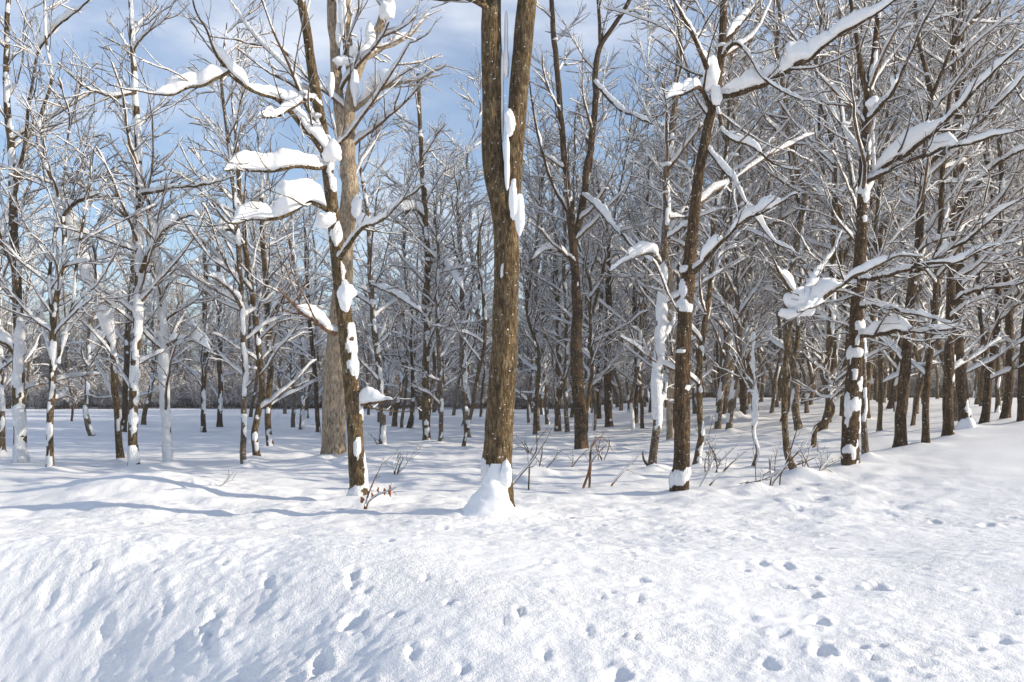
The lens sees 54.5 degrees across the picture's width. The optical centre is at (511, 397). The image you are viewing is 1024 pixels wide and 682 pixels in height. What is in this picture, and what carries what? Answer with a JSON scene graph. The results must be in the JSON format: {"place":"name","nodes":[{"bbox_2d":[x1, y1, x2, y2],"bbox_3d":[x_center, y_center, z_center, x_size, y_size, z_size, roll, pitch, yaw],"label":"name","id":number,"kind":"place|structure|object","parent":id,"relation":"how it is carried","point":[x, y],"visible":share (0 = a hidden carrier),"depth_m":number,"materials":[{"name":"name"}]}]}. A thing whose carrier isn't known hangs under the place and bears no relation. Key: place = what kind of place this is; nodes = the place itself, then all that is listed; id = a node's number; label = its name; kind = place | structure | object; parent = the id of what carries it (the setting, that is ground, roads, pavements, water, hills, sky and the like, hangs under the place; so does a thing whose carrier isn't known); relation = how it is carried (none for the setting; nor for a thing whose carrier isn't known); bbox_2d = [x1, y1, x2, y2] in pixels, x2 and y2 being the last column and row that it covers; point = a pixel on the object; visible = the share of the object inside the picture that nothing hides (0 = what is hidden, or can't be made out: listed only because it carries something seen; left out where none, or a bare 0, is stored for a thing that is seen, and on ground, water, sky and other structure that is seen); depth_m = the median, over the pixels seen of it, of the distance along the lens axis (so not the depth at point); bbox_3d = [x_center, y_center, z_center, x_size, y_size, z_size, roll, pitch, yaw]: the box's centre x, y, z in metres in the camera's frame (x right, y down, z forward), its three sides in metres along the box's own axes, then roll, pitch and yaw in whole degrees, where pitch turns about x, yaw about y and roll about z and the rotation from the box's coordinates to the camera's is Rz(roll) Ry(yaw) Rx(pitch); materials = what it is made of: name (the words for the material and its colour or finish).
{"place":"outdoors","nodes":[
{"label":"outdoors","id":0,"kind":"place"},
{"bbox_2d":[0,397,1023,681],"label":"snow ground","id":1,"kind":"structure","parent":0,"point":[284,559],"depth_m":8.20,"materials":[{"name":"white snow"}]},
{"bbox_2d":[2,187,60,402],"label":"bare tree","id":2,"kind":"object","parent":1,"relation":"on","point":[26,293],"visible":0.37,"depth_m":77.58,"materials":[{"name":"brown plant"}]},
{"bbox_2d":[0,96,73,455],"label":"bare tree","id":3,"kind":"object","parent":1,"relation":"on","point":[4,363],"visible":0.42,"depth_m":28.39,"materials":[{"name":"grey plant"}]},
{"bbox_2d":[0,0,112,462],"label":"bare tree","id":4,"kind":"object","parent":1,"relation":"on","point":[15,344],"visible":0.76,"depth_m":24.82,"materials":[{"name":"white plant"}]},
{"bbox_2d":[0,0,166,466],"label":"bare tree","id":5,"kind":"object","parent":1,"relation":"on","point":[50,283],"visible":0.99,"depth_m":23.19,"materials":[{"name":"grey plant"}]},
{"bbox_2d":[49,158,124,458],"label":"bare tree","id":6,"kind":"object","parent":1,"relation":"on","point":[107,324],"visible":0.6,"depth_m":25.43,"materials":[{"name":"brown plant"}]},
{"bbox_2d":[65,298,148,435],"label":"bare tree","id":7,"kind":"object","parent":1,"relation":"on","point":[87,420],"visible":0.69,"depth_m":40.88,"materials":[{"name":"plant"}]},
{"bbox_2d":[70,176,168,420],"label":"bare tree","id":8,"kind":"object","parent":1,"relation":"on","point":[119,343],"visible":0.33,"depth_m":56.62,"materials":[{"name":"grey plant"}]},
{"bbox_2d":[78,158,174,431],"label":"bare tree","id":9,"kind":"object","parent":1,"relation":"on","point":[125,359],"visible":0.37,"depth_m":44.97,"materials":[{"name":"brown plant"}]},
{"bbox_2d":[37,0,246,465],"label":"bare tree","id":10,"kind":"object","parent":1,"relation":"on","point":[161,227],"visible":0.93,"depth_m":23.86,"materials":[{"name":"white plant"}]},
{"bbox_2d":[112,172,194,424],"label":"bare tree","id":11,"kind":"object","parent":1,"relation":"on","point":[153,370],"visible":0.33,"depth_m":53.54,"materials":[{"name":"brown plant"}]},
{"bbox_2d":[77,99,239,461],"bbox_3d":[-8.402,-2.819,24.561,3.783,9.189,3.196,0,0,0],"label":"bare tree","id":12,"kind":"object","parent":1,"relation":"on","point":[164,362],"visible":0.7,"depth_m":24.58,"materials":[{"name":"grey plant"}]},
{"bbox_2d":[167,220,254,432],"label":"bare tree","id":13,"kind":"object","parent":1,"relation":"on","point":[202,358],"visible":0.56,"depth_m":45.97,"materials":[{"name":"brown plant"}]},
{"bbox_2d":[182,209,262,426],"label":"bare tree","id":14,"kind":"object","parent":1,"relation":"on","point":[219,395],"visible":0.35,"depth_m":50.06,"materials":[{"name":"brown plant"}]},
{"bbox_2d":[145,0,329,463],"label":"bare tree","id":15,"kind":"object","parent":1,"relation":"on","point":[236,296],"visible":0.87,"depth_m":24.45,"materials":[{"name":"grey plant"}]},
{"bbox_2d":[209,179,289,396],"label":"bare tree","id":16,"kind":"object","parent":1,"relation":"on","point":[250,328],"visible":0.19,"depth_m":66.09,"materials":[{"name":"brown plant"}]},
{"bbox_2d":[174,2,329,455],"bbox_3d":[-7.213,-4.498,27.412,3.866,12.633,4.617,0,0,-45],"label":"bare tree","id":17,"kind":"object","parent":1,"relation":"on","point":[262,402],"visible":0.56,"depth_m":27.61,"materials":[{"name":"brown plant"}]},
{"bbox_2d":[60,0,449,495],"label":"bare tree","id":18,"kind":"object","parent":1,"relation":"on","point":[293,196],"visible":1,"depth_m":15.81,"materials":[{"name":"brown plant"}]},
{"bbox_2d":[206,89,323,445],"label":"bare tree","id":19,"kind":"object","parent":1,"relation":"on","point":[273,307],"visible":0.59,"depth_m":32.84,"materials":[{"name":"brown plant"}]},
{"bbox_2d":[222,172,309,416],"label":"bare tree","id":20,"kind":"object","parent":1,"relation":"on","point":[249,350],"visible":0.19,"depth_m":65.24,"materials":[{"name":"brown plant"}]},
{"bbox_2d":[246,232,325,413],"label":"bare tree","id":21,"kind":"object","parent":1,"relation":"on","point":[280,366],"visible":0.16,"depth_m":72.99,"materials":[{"name":"brown plant"}]},
{"bbox_2d":[249,172,329,426],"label":"bare tree","id":22,"kind":"object","parent":1,"relation":"on","point":[291,375],"visible":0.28,"depth_m":50.15,"materials":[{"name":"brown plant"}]},
{"bbox_2d":[288,138,331,417],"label":"bare tree","id":23,"kind":"object","parent":1,"relation":"on","point":[314,331],"visible":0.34,"depth_m":64.91,"materials":[{"name":"brown plant"}]},
{"bbox_2d":[255,209,366,429],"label":"bare tree","id":24,"kind":"object","parent":1,"relation":"on","point":[302,391],"visible":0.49,"depth_m":46.99,"materials":[{"name":"grey plant"}]},
{"bbox_2d":[273,206,353,431],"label":"bare tree","id":25,"kind":"object","parent":1,"relation":"on","point":[316,393],"visible":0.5,"depth_m":44.31,"materials":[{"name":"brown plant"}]},
{"bbox_2d":[264,0,470,454],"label":"bare tree","id":26,"kind":"object","parent":1,"relation":"on","point":[333,406],"visible":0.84,"depth_m":25.24,"materials":[{"name":"brown plant"}]},
{"bbox_2d":[308,105,438,443],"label":"bare tree","id":27,"kind":"object","parent":1,"relation":"on","point":[373,314],"visible":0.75,"depth_m":34.56,"materials":[{"name":"grey plant"}]},
{"bbox_2d":[351,234,407,421],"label":"bare tree","id":28,"kind":"object","parent":1,"relation":"on","point":[388,374],"visible":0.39,"depth_m":56.97,"materials":[{"name":"grey plant"}]},
{"bbox_2d":[353,261,416,415],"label":"bare tree","id":29,"kind":"object","parent":1,"relation":"on","point":[397,373],"visible":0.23,"depth_m":69.21,"materials":[{"name":"brown plant"}]},
{"bbox_2d":[364,325,434,427],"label":"bare tree","id":30,"kind":"object","parent":1,"relation":"on","point":[410,423],"visible":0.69,"depth_m":48.37,"materials":[{"name":"brown plant"}]},
{"bbox_2d":[364,147,447,426],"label":"bare tree","id":31,"kind":"object","parent":1,"relation":"on","point":[404,327],"visible":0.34,"depth_m":51.74,"materials":[{"name":"plant"}]},
{"bbox_2d":[377,109,436,427],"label":"bare tree","id":32,"kind":"object","parent":1,"relation":"on","point":[412,323],"visible":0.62,"depth_m":50.35,"materials":[{"name":"grey plant"}]},
{"bbox_2d":[369,217,455,419],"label":"bare tree","id":33,"kind":"object","parent":1,"relation":"on","point":[417,397],"visible":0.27,"depth_m":62.42,"materials":[{"name":"brown plant"}]},
{"bbox_2d":[368,47,483,440],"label":"bare tree","id":34,"kind":"object","parent":1,"relation":"on","point":[416,206],"visible":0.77,"depth_m":37.15,"materials":[{"name":"brown plant"}]},
{"bbox_2d":[392,113,476,422],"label":"bare tree","id":35,"kind":"object","parent":1,"relation":"on","point":[447,174],"visible":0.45,"depth_m":50.34,"materials":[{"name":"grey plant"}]},
{"bbox_2d":[385,166,491,440],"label":"bare tree","id":36,"kind":"object","parent":1,"relation":"on","point":[440,354],"visible":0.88,"depth_m":36.53,"materials":[{"name":"grey plant"}]},
{"bbox_2d":[407,183,476,412],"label":"bare tree","id":37,"kind":"object","parent":1,"relation":"on","point":[446,353],"visible":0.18,"depth_m":72.83,"materials":[{"name":"brown plant"}]},
{"bbox_2d":[419,147,493,436],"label":"bare tree","id":38,"kind":"object","parent":1,"relation":"on","point":[456,301],"visible":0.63,"depth_m":40.45,"materials":[{"name":"grey plant"}]},
{"bbox_2d":[437,130,487,414],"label":"bare tree","id":39,"kind":"object","parent":1,"relation":"on","point":[456,396],"visible":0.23,"depth_m":69.17,"materials":[{"name":"brown plant"}]},
{"bbox_2d":[404,0,535,515],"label":"bare tree","id":40,"kind":"object","parent":1,"relation":"on","point":[493,494],"visible":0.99,"depth_m":13.99,"materials":[{"name":"brown plant"}]},
{"bbox_2d":[437,43,509,425],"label":"bare tree","id":41,"kind":"object","parent":1,"relation":"on","point":[468,234],"visible":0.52,"depth_m":52.18,"materials":[{"name":"brown plant"}]},
{"bbox_2d":[419,196,531,445],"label":"bare tree","id":42,"kind":"object","parent":1,"relation":"on","point":[485,341],"visible":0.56,"depth_m":33.11,"materials":[{"name":"grey plant"}]},
{"bbox_2d":[452,187,517,416],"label":"bare tree","id":43,"kind":"object","parent":1,"relation":"on","point":[483,367],"visible":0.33,"depth_m":64.79,"materials":[{"name":"brown plant"}]},
{"bbox_2d":[1,224,1023,408],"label":"woods","id":44,"kind":"object","parent":1,"relation":"on","point":[185,392],"visible":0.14,"depth_m":91.08,"materials":[{"name":"grey plant"}]},
{"bbox_2d":[480,148,563,430],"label":"bare tree","id":45,"kind":"object","parent":1,"relation":"on","point":[535,283],"visible":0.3,"depth_m":46.08,"materials":[{"name":"brown plant"}]},
{"bbox_2d":[502,101,552,422],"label":"bare tree","id":46,"kind":"object","parent":1,"relation":"on","point":[532,355],"visible":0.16,"depth_m":55.34,"materials":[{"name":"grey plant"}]},
{"bbox_2d":[487,79,582,433],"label":"bare tree","id":47,"kind":"object","parent":1,"relation":"on","point":[537,195],"visible":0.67,"depth_m":42.77,"materials":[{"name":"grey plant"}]},
{"bbox_2d":[516,182,586,424],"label":"bare tree","id":48,"kind":"object","parent":1,"relation":"on","point":[545,394],"visible":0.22,"depth_m":52.45,"materials":[{"name":"brown plant"}]},
{"bbox_2d":[518,134,596,431],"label":"bare tree","id":49,"kind":"object","parent":1,"relation":"on","point":[559,389],"visible":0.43,"depth_m":44.96,"materials":[{"name":"brown plant"}]},
{"bbox_2d":[522,110,625,431],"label":"bare tree","id":50,"kind":"object","parent":1,"relation":"on","point":[565,344],"visible":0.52,"depth_m":42.81,"materials":[{"name":"brown plant"}]},
{"bbox_2d":[551,47,619,386],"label":"bare tree","id":51,"kind":"object","parent":1,"relation":"on","point":[589,78],"visible":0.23,"depth_m":50.62,"materials":[{"name":"brown plant"}]},
{"bbox_2d":[556,41,628,430],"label":"bare tree","id":52,"kind":"object","parent":1,"relation":"on","point":[594,422],"visible":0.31,"depth_m":43.54,"materials":[{"name":"brown plant"}]},
{"bbox_2d":[561,147,636,426],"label":"bare tree","id":53,"kind":"object","parent":1,"relation":"on","point":[607,394],"visible":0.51,"depth_m":47.45,"materials":[{"name":"brown plant"}]},
{"bbox_2d":[524,73,674,431],"bbox_3d":[3.554,-5.762,40.563,6.420,14.974,5.727,0,0,25],"label":"bare tree","id":54,"kind":"object","parent":1,"relation":"on","point":[591,355],"visible":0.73,"depth_m":40.20,"materials":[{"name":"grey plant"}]},
{"bbox_2d":[504,0,695,448],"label":"bare tree","id":55,"kind":"object","parent":1,"relation":"on","point":[576,232],"visible":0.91,"depth_m":31.85,"materials":[{"name":"brown plant"}]},
{"bbox_2d":[575,195,654,413],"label":"bare tree","id":56,"kind":"object","parent":1,"relation":"on","point":[626,368],"visible":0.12,"depth_m":63.90,"materials":[{"name":"brown plant"}]},
{"bbox_2d":[581,0,682,430],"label":"bare tree","id":57,"kind":"object","parent":1,"relation":"on","point":[635,328],"visible":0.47,"depth_m":40.79,"materials":[{"name":"brown plant"}]},
{"bbox_2d":[600,140,674,423],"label":"bare tree","id":58,"kind":"object","parent":1,"relation":"on","point":[634,297],"visible":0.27,"depth_m":49.17,"materials":[{"name":"brown plant"}]},
{"bbox_2d":[597,121,686,427],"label":"bare tree","id":59,"kind":"object","parent":1,"relation":"on","point":[646,323],"visible":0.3,"depth_m":44.55,"materials":[{"name":"brown plant"}]},
{"bbox_2d":[612,54,741,439],"bbox_3d":[5.723,-5.332,34.429,4.476,13.851,4.196,0,0,8],"label":"bare tree","id":60,"kind":"object","parent":1,"relation":"on","point":[671,344],"visible":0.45,"depth_m":34.28,"materials":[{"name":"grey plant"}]},
{"bbox_2d":[605,61,748,427],"bbox_3d":[6.688,-6.104,40.536,6.016,15.242,6.744,0,0,-14],"label":"bare tree","id":61,"kind":"object","parent":1,"relation":"on","point":[678,275],"visible":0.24,"depth_m":40.02,"materials":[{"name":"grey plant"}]},
{"bbox_2d":[599,0,756,465],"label":"bare tree","id":62,"kind":"object","parent":1,"relation":"on","point":[666,232],"visible":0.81,"depth_m":22.32,"materials":[{"name":"grey plant"}]},
{"bbox_2d":[642,98,719,413],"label":"bare tree","id":63,"kind":"object","parent":1,"relation":"on","point":[694,399],"visible":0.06,"depth_m":54.17,"materials":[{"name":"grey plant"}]},
{"bbox_2d":[653,31,775,428],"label":"bare tree","id":64,"kind":"object","parent":1,"relation":"on","point":[720,337],"visible":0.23,"depth_m":38.88,"materials":[{"name":"brown plant"}]},
{"bbox_2d":[617,0,825,464],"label":"bare tree","id":65,"kind":"object","parent":1,"relation":"on","point":[705,309],"visible":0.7,"depth_m":22.78,"materials":[{"name":"brown plant"}]},
{"bbox_2d":[662,2,787,429],"bbox_3d":[7.876,-6.941,37.933,5.042,16.728,4.919,0,0,-41],"label":"bare tree","id":66,"kind":"object","parent":1,"relation":"on","point":[739,309],"visible":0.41,"depth_m":37.42,"materials":[{"name":"brown plant"}]},
{"bbox_2d":[678,17,794,409],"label":"bare tree","id":67,"kind":"object","parent":1,"relation":"on","point":[759,306],"visible":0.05,"depth_m":50.18,"materials":[{"name":"brown plant"}]},
{"bbox_2d":[673,85,804,409],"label":"bare tree","id":68,"kind":"object","parent":1,"relation":"on","point":[756,350],"visible":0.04,"depth_m":51.09,"materials":[{"name":"brown plant"}]},
{"bbox_2d":[709,313,773,465],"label":"sapling","id":69,"kind":"object","parent":1,"relation":"on","point":[753,391],"visible":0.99,"depth_m":20.88,"materials":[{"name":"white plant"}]},
{"bbox_2d":[725,121,787,414],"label":"bare tree","id":70,"kind":"object","parent":1,"relation":"on","point":[743,394],"visible":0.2,"depth_m":46.79,"materials":[{"name":"brown plant"}]},
{"bbox_2d":[696,0,826,413],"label":"bare tree","id":71,"kind":"object","parent":1,"relation":"on","point":[789,213],"visible":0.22,"depth_m":43.40,"materials":[{"name":"brown plant"}]},
{"bbox_2d":[707,34,816,416],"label":"bare tree","id":72,"kind":"object","parent":1,"relation":"on","point":[746,275],"visible":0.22,"depth_m":41.72,"materials":[{"name":"brown plant"}]},
{"bbox_2d":[717,89,823,406],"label":"bare tree","id":73,"kind":"object","parent":1,"relation":"on","point":[770,373],"visible":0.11,"depth_m":52.18,"materials":[{"name":"brown plant"}]},
{"bbox_2d":[750,18,807,412],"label":"bare tree","id":74,"kind":"object","parent":1,"relation":"on","point":[776,374],"visible":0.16,"depth_m":47.23,"materials":[{"name":"brown plant"}]},
{"bbox_2d":[633,0,925,491],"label":"bare tree","id":75,"kind":"object","parent":1,"relation":"on","point":[798,54],"visible":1,"depth_m":17.11,"materials":[{"name":"brown plant"}]},
{"bbox_2d":[732,0,838,421],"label":"bare tree","id":76,"kind":"object","parent":1,"relation":"on","point":[801,280],"visible":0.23,"depth_m":39.45,"materials":[{"name":"brown plant"}]},
{"bbox_2d":[724,0,855,430],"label":"bare tree","id":77,"kind":"object","parent":1,"relation":"on","point":[780,343],"visible":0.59,"depth_m":33.62,"materials":[{"name":"brown plant"}]},
{"bbox_2d":[748,148,851,412],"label":"bare tree","id":78,"kind":"object","parent":1,"relation":"on","point":[813,378],"visible":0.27,"depth_m":45.04,"materials":[{"name":"brown plant"}]},
{"bbox_2d":[758,59,890,354],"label":"bare tree","id":79,"kind":"object","parent":1,"relation":"on","point":[812,216],"visible":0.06,"depth_m":48.24,"materials":[{"name":"brown plant"}]},
{"bbox_2d":[754,0,907,431],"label":"bare tree","id":80,"kind":"object","parent":1,"relation":"on","point":[820,21],"visible":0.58,"depth_m":31.72,"materials":[{"name":"brown plant"}]},
{"bbox_2d":[776,1,904,415],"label":"bare tree","id":81,"kind":"object","parent":1,"relation":"on","point":[814,362],"visible":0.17,"depth_m":36.78,"materials":[{"name":"brown plant"}]},
{"bbox_2d":[789,326,892,447],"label":"sapling","id":82,"kind":"object","parent":1,"relation":"on","point":[830,395],"visible":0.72,"depth_m":25.42,"materials":[{"name":"brown plant"}]},
{"bbox_2d":[750,217,944,469],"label":"sapling","id":83,"kind":"object","parent":1,"relation":"on","point":[825,288],"visible":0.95,"depth_m":19.37,"materials":[{"name":"brown plant"}]},
{"bbox_2d":[752,0,951,421],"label":"bare tree","id":84,"kind":"object","parent":1,"relation":"on","point":[841,259],"visible":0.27,"depth_m":35.18,"materials":[{"name":"brown plant"}]},
{"bbox_2d":[783,0,971,453],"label":"bare tree","id":85,"kind":"object","parent":1,"relation":"on","point":[847,151],"visible":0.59,"depth_m":21.73,"materials":[{"name":"brown plant"}]},
{"bbox_2d":[790,0,984,430],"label":"bare tree","id":86,"kind":"object","parent":1,"relation":"on","point":[880,292],"visible":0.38,"depth_m":29.10,"materials":[{"name":"brown plant"}]},
{"bbox_2d":[782,0,1000,418],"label":"bare tree","id":87,"kind":"object","parent":1,"relation":"on","point":[882,231],"visible":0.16,"depth_m":35.48,"materials":[{"name":"brown plant"}]},
{"bbox_2d":[767,0,1023,465],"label":"bare tree","id":88,"kind":"object","parent":1,"relation":"on","point":[908,141],"visible":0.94,"depth_m":19.85,"materials":[{"name":"brown plant"}]},
{"bbox_2d":[837,27,972,413],"bbox_3d":[14.422,-5.784,34.584,4.465,13.108,5.333,0,0,-31],"label":"bare tree","id":89,"kind":"object","parent":1,"relation":"on","point":[919,305],"visible":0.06,"depth_m":34.88,"materials":[{"name":"brown plant"}]},
{"bbox_2d":[828,0,1023,442],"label":"bare tree","id":90,"kind":"object","parent":1,"relation":"on","point":[934,296],"visible":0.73,"depth_m":23.02,"materials":[{"name":"brown plant"}]},
{"bbox_2d":[842,0,1023,447],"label":"bare tree","id":91,"kind":"object","parent":1,"relation":"on","point":[922,241],"visible":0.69,"depth_m":23.02,"materials":[{"name":"brown plant"}]},
{"bbox_2d":[879,4,1006,425],"bbox_3d":[13.286,-6.143,31.384,3.633,14.311,4.195,0,0,42],"label":"bare tree","id":92,"kind":"object","parent":1,"relation":"on","point":[914,413],"visible":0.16,"depth_m":30.88,"materials":[{"name":"brown plant"}]},
{"bbox_2d":[868,0,1023,420],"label":"bare tree","id":93,"kind":"object","parent":1,"relation":"on","point":[939,343],"visible":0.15,"depth_m":30.37,"materials":[{"name":"brown plant"}]},
{"bbox_2d":[880,0,1023,436],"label":"bare tree","id":94,"kind":"object","parent":1,"relation":"on","point":[951,364],"visible":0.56,"depth_m":24.44,"materials":[{"name":"brown plant"}]},
{"bbox_2d":[886,0,1023,423],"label":"bare tree","id":95,"kind":"object","parent":1,"relation":"on","point":[1002,311],"visible":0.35,"depth_m":27.92,"materials":[{"name":"brown plant"}]},
{"bbox_2d":[896,0,1023,428],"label":"bare tree","id":96,"kind":"object","parent":1,"relation":"on","point":[965,420],"visible":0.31,"depth_m":27.20,"materials":[{"name":"brown plant"}]},
{"bbox_2d":[903,0,1023,412],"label":"bare tree","id":97,"kind":"object","parent":1,"relation":"on","point":[997,409],"visible":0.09,"depth_m":32.67,"materials":[{"name":"brown plant"}]},
{"bbox_2d":[907,14,1023,405],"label":"bare tree","id":98,"kind":"object","parent":1,"relation":"on","point":[981,385],"visible":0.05,"depth_m":36.88,"materials":[{"name":"brown plant"}]},
{"bbox_2d":[948,7,1023,421],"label":"bare tree","id":99,"kind":"object","parent":1,"relation":"on","point":[1020,402],"visible":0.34,"depth_m":27.39,"materials":[{"name":"brown plant"}]},
{"bbox_2d":[949,0,1023,418],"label":"bare tree","id":100,"kind":"object","parent":1,"relation":"on","point":[1010,360],"visible":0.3,"depth_m":28.45,"materials":[{"name":"brown plant"}]},
{"bbox_2d":[0,0,1023,395],"label":"sky","id":101,"kind":"structure","parent":0,"point":[459,27],"materials":[{"name":"blue"}]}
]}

